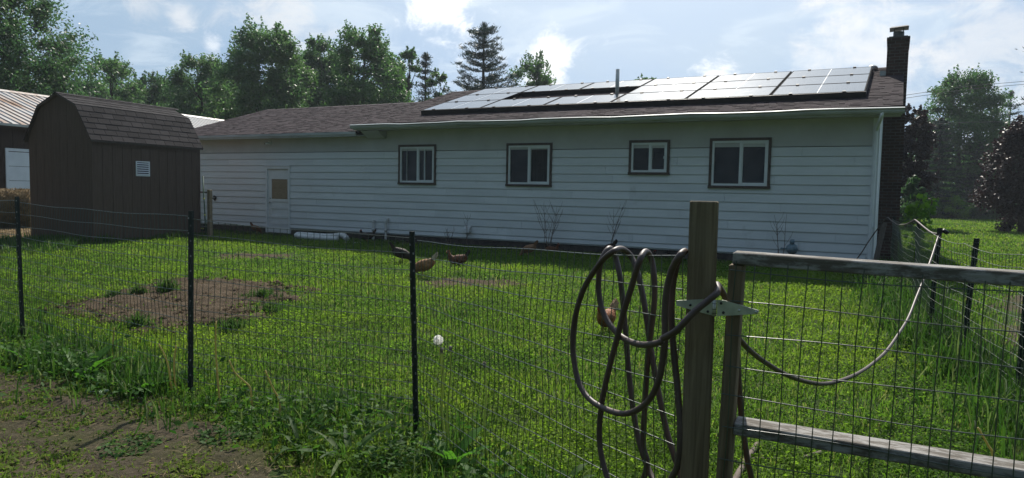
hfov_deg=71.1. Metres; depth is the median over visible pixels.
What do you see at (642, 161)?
window
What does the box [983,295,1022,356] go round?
dirt patch
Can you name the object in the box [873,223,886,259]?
leaning board
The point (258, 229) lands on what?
hen
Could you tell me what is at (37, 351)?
dock plant
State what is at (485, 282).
dirt patch
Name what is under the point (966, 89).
overhead cable
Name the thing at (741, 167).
window
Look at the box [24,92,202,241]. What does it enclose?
shed
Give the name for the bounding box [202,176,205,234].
garden stake
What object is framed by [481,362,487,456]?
dandelion
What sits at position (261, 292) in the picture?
grass tuft
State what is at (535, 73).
maple tree
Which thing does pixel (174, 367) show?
dry stalk
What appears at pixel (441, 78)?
poplar tree
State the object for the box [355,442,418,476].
weed
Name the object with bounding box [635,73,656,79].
maple tree
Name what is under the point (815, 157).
house
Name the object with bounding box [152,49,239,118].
maple tree
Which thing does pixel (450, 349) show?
dandelion
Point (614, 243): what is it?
hen
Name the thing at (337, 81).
maple tree
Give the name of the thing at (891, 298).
tall grass
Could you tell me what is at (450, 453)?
dock plant
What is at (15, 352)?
dock plant
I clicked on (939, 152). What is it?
spruce tree
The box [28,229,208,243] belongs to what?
grass
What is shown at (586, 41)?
sky
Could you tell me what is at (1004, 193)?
copper maple tree
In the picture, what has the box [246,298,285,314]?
grass tuft
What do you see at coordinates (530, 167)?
window
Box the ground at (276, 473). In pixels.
[0,221,1023,477]
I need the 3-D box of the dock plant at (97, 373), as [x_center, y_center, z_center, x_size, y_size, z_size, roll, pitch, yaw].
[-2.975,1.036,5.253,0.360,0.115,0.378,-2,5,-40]
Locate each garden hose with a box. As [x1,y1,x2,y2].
[570,217,939,477]
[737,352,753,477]
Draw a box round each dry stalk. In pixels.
[158,344,172,392]
[173,345,176,391]
[215,321,220,406]
[228,360,252,415]
[265,370,280,412]
[977,427,992,455]
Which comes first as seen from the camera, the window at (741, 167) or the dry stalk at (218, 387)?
the dry stalk at (218, 387)
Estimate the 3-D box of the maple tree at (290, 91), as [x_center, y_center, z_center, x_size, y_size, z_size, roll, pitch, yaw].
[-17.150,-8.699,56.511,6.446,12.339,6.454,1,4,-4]
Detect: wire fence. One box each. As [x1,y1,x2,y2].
[0,196,683,477]
[890,216,1023,403]
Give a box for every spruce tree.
[411,52,438,101]
[924,117,973,215]
[951,133,998,215]
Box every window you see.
[397,144,436,184]
[505,143,552,186]
[628,140,669,174]
[708,137,771,188]
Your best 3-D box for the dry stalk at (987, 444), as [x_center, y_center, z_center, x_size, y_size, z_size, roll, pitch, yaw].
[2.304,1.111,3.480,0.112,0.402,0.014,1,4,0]
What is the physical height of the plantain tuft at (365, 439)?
0.239 m
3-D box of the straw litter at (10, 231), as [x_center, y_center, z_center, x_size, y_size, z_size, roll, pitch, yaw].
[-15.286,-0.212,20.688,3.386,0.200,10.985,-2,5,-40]
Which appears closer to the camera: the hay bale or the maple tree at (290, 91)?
the hay bale
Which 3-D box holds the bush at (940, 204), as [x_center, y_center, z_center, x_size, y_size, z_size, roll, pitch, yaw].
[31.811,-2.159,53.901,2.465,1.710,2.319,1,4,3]
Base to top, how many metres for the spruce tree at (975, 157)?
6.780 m
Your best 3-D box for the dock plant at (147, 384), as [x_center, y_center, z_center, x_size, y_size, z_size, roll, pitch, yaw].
[-2.598,1.024,5.050,0.385,0.179,0.493,2,4,14]
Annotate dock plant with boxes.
[0,335,73,364]
[28,347,82,363]
[56,337,133,379]
[85,369,131,393]
[112,363,176,392]
[420,422,490,466]
[457,461,514,477]
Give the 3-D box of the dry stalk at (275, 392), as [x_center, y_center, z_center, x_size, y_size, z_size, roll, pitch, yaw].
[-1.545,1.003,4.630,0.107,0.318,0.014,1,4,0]
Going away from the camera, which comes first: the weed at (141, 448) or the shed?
the weed at (141, 448)
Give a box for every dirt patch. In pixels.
[60,277,320,336]
[216,231,540,251]
[218,253,290,258]
[424,278,525,288]
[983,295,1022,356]
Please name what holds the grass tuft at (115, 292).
on the dirt patch at (211, 307)
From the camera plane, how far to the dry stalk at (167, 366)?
5.07 m
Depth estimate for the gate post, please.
2.29 m
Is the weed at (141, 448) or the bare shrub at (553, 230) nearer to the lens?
the weed at (141, 448)
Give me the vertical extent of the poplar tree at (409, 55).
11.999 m
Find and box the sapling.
[903,188,939,252]
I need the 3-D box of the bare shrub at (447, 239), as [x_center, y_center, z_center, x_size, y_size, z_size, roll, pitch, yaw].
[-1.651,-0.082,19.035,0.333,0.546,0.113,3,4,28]
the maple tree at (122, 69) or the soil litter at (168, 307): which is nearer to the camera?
the soil litter at (168, 307)
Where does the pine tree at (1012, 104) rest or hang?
on the ground at (276, 473)
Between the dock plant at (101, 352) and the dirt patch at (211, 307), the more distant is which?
the dirt patch at (211, 307)
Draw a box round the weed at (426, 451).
[386,431,445,467]
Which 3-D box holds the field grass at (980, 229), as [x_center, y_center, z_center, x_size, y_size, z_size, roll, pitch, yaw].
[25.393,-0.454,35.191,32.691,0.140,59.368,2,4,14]
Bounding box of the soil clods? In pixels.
[37,276,297,334]
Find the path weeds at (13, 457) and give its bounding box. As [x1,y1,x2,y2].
[0,369,329,477]
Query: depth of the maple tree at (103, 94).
54.90 m
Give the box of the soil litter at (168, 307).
[52,280,294,331]
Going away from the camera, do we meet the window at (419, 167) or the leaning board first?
the leaning board
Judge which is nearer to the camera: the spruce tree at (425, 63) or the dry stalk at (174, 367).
the dry stalk at (174, 367)
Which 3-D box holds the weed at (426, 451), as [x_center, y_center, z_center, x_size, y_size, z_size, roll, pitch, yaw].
[-0.519,1.165,3.932,0.355,0.128,0.364,1,4,0]
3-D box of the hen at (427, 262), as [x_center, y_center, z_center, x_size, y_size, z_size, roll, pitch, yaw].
[-1.498,0.443,12.085,0.503,0.458,0.193,1,4,-8]
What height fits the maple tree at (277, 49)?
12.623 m
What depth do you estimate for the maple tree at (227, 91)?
54.16 m
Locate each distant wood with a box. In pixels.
[41,72,419,117]
[901,150,1016,204]
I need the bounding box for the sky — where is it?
[1,0,1023,182]
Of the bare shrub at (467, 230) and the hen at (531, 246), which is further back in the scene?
the bare shrub at (467, 230)
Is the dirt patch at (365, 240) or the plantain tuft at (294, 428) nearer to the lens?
the plantain tuft at (294, 428)
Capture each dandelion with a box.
[433,335,445,440]
[441,348,445,441]
[446,346,451,440]
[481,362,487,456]
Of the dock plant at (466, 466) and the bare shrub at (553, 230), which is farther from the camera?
the bare shrub at (553, 230)
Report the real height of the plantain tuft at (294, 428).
0.180 m
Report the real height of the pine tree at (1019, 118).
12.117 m
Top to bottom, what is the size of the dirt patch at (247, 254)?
0.029 m
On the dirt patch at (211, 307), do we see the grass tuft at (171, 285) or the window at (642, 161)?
the grass tuft at (171, 285)
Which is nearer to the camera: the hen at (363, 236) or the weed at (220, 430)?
the weed at (220, 430)
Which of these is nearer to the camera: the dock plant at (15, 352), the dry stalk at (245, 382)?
the dry stalk at (245, 382)
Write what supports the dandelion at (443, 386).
on the ground at (276, 473)
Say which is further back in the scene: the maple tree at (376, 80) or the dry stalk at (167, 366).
the maple tree at (376, 80)
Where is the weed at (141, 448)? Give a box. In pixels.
[96,433,162,458]
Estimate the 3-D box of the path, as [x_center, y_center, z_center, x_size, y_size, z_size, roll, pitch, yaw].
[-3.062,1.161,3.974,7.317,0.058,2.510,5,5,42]
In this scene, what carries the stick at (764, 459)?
on the ground at (276, 473)
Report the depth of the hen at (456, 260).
14.14 m
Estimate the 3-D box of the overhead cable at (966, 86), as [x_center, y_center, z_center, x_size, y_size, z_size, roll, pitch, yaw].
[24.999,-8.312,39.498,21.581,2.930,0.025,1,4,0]
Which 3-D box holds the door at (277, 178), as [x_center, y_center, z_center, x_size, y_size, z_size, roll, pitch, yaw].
[-7.256,-1.228,22.212,1.070,2.085,0.115,3,4,28]
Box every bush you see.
[899,175,930,228]
[922,200,950,218]
[934,193,975,218]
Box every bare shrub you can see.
[444,228,454,243]
[463,212,470,245]
[533,200,562,251]
[607,203,625,242]
[770,215,792,253]
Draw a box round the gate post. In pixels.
[680,201,718,477]
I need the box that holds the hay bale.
[0,187,30,227]
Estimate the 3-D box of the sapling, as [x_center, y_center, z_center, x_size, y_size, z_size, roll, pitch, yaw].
[8.772,-0.214,15.424,0.668,1.785,0.655,1,4,0]
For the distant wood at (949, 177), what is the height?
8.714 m
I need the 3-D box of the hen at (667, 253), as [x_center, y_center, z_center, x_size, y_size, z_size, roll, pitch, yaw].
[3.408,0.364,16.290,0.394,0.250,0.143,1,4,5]
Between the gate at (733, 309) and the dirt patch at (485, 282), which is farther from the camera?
the dirt patch at (485, 282)
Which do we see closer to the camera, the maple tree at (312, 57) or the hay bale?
the hay bale
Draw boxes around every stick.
[733,441,758,477]
[734,457,786,460]
[801,450,821,459]
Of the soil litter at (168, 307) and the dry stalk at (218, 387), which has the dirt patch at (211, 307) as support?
the soil litter at (168, 307)
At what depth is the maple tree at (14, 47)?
35.20 m
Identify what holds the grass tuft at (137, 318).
on the dirt patch at (211, 307)
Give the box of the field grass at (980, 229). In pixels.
[716,217,1023,306]
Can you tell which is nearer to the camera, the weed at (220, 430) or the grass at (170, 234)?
the weed at (220, 430)
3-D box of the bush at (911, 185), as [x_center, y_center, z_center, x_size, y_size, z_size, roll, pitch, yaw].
[18.478,-1.618,32.963,1.532,2.694,1.519,0,4,-21]
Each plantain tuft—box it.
[269,414,349,462]
[287,418,414,475]
[537,461,596,477]
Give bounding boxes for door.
[5,148,29,190]
[265,166,290,233]
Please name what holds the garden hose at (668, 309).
hanging from the gate post
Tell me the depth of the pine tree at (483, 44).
50.74 m
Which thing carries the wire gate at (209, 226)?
on the ground at (276, 473)
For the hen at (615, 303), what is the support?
on the ground at (276, 473)
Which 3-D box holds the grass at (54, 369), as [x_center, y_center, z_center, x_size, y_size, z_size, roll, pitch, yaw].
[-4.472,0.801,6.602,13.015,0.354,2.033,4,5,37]
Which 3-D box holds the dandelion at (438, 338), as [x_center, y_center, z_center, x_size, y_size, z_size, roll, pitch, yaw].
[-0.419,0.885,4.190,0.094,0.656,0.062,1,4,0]
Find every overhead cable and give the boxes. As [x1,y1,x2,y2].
[909,81,1023,94]
[909,84,1023,97]
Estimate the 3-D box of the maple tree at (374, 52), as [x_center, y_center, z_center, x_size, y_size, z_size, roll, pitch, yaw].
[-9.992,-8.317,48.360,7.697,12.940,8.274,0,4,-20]
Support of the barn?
on the ground at (276, 473)
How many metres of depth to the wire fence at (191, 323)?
4.50 m
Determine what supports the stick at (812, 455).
on the ground at (276, 473)
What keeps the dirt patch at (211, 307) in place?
on the ground at (276, 473)
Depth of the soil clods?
8.65 m
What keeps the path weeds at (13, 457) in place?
on the path
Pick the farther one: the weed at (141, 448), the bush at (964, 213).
the bush at (964, 213)
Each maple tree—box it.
[0,0,118,96]
[72,76,114,98]
[76,51,151,104]
[113,77,148,104]
[128,70,175,106]
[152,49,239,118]
[162,69,200,114]
[195,13,325,119]
[198,62,260,111]
[261,52,325,109]
[299,32,356,107]
[309,19,413,106]
[315,52,360,105]
[372,66,417,101]
[507,49,556,86]
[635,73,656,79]
[899,103,941,227]
[913,63,1017,206]
[963,113,1023,232]
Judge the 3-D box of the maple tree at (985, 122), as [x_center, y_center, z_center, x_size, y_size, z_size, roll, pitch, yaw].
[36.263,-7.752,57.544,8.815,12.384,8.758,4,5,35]
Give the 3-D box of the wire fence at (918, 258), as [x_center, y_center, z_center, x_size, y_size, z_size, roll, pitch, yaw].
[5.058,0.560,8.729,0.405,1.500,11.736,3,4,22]
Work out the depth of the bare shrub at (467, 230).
18.79 m
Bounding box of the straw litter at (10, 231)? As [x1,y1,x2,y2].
[0,227,30,237]
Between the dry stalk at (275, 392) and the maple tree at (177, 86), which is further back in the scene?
the maple tree at (177, 86)
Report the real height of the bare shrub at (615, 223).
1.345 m
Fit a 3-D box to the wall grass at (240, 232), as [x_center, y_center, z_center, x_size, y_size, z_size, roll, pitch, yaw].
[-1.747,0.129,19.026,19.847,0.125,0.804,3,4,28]
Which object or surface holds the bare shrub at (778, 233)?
on the ground at (276, 473)
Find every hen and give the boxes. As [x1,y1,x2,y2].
[250,222,261,234]
[359,229,375,243]
[389,242,409,263]
[409,252,437,277]
[446,250,469,264]
[519,240,537,256]
[544,243,558,252]
[597,298,618,333]
[601,239,617,252]
[654,250,670,258]
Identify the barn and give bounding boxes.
[0,89,223,190]
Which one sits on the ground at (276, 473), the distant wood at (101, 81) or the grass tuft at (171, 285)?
the distant wood at (101, 81)
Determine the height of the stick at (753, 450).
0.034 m
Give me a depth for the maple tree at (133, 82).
55.45 m
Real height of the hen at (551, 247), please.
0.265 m
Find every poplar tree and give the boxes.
[390,46,421,102]
[424,67,448,100]
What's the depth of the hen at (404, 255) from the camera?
14.20 m
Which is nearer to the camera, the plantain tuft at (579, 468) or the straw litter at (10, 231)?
the plantain tuft at (579, 468)
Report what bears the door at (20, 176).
in the barn
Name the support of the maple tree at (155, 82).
on the ground at (276, 473)
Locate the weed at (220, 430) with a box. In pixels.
[193,424,255,444]
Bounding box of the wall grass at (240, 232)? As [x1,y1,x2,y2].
[215,228,726,261]
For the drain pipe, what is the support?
on the ground at (276, 473)
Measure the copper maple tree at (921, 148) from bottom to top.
6.352 m
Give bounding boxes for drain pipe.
[294,232,349,241]
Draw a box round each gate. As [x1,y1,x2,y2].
[201,190,212,235]
[676,251,1023,477]
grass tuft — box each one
[104,290,123,296]
[109,310,162,331]
[124,284,150,294]
[153,275,185,292]
[212,316,256,333]
[240,287,285,297]
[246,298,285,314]
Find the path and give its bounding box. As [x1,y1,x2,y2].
[0,372,271,477]
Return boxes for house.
[194,25,909,261]
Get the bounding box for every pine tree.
[440,21,519,93]
[986,90,1023,161]
[1005,47,1023,174]

